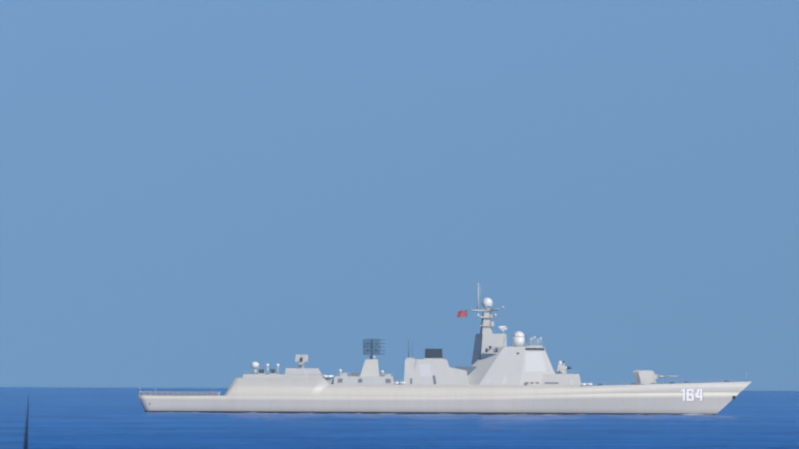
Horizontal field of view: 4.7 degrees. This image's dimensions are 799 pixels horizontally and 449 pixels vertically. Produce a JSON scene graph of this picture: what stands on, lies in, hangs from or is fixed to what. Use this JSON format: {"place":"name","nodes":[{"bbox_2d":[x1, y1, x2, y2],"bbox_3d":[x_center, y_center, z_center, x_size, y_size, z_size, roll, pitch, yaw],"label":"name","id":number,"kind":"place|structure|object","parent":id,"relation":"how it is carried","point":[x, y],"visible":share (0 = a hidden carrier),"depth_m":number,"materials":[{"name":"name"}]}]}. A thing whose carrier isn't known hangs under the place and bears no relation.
{"place":"outdoors","nodes":[
{"label":"outdoors","id":0,"kind":"place"},
{"bbox_2d":[0,387,798,448],"bbox_3d":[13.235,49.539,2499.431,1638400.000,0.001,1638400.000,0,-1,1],"label":"sea water","id":1,"kind":"structure","parent":0,"point":[14,408],"depth_m":8783.22,"materials":[{"name":"blue liquid"}]},
{"bbox_2d":[138,283,750,414],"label":"destroyer","id":2,"kind":"object","parent":1,"relation":"on","point":[543,399],"visible":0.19,"depth_m":2492.47,"materials":[{"name":"grey metal"}]},
{"bbox_2d":[0,0,798,390],"label":"sky","id":3,"kind":"structure","parent":0,"point":[194,193],"materials":[{"name":"blue"}]},
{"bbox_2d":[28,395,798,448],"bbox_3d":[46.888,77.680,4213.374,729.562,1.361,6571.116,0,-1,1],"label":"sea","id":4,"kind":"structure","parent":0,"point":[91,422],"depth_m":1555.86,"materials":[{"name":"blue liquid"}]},
{"bbox_2d":[253,412,708,414],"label":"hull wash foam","id":5,"kind":"object","parent":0,"point":[520,414],"visible":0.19,"depth_m":2492.60,"materials":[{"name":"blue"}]}
]}

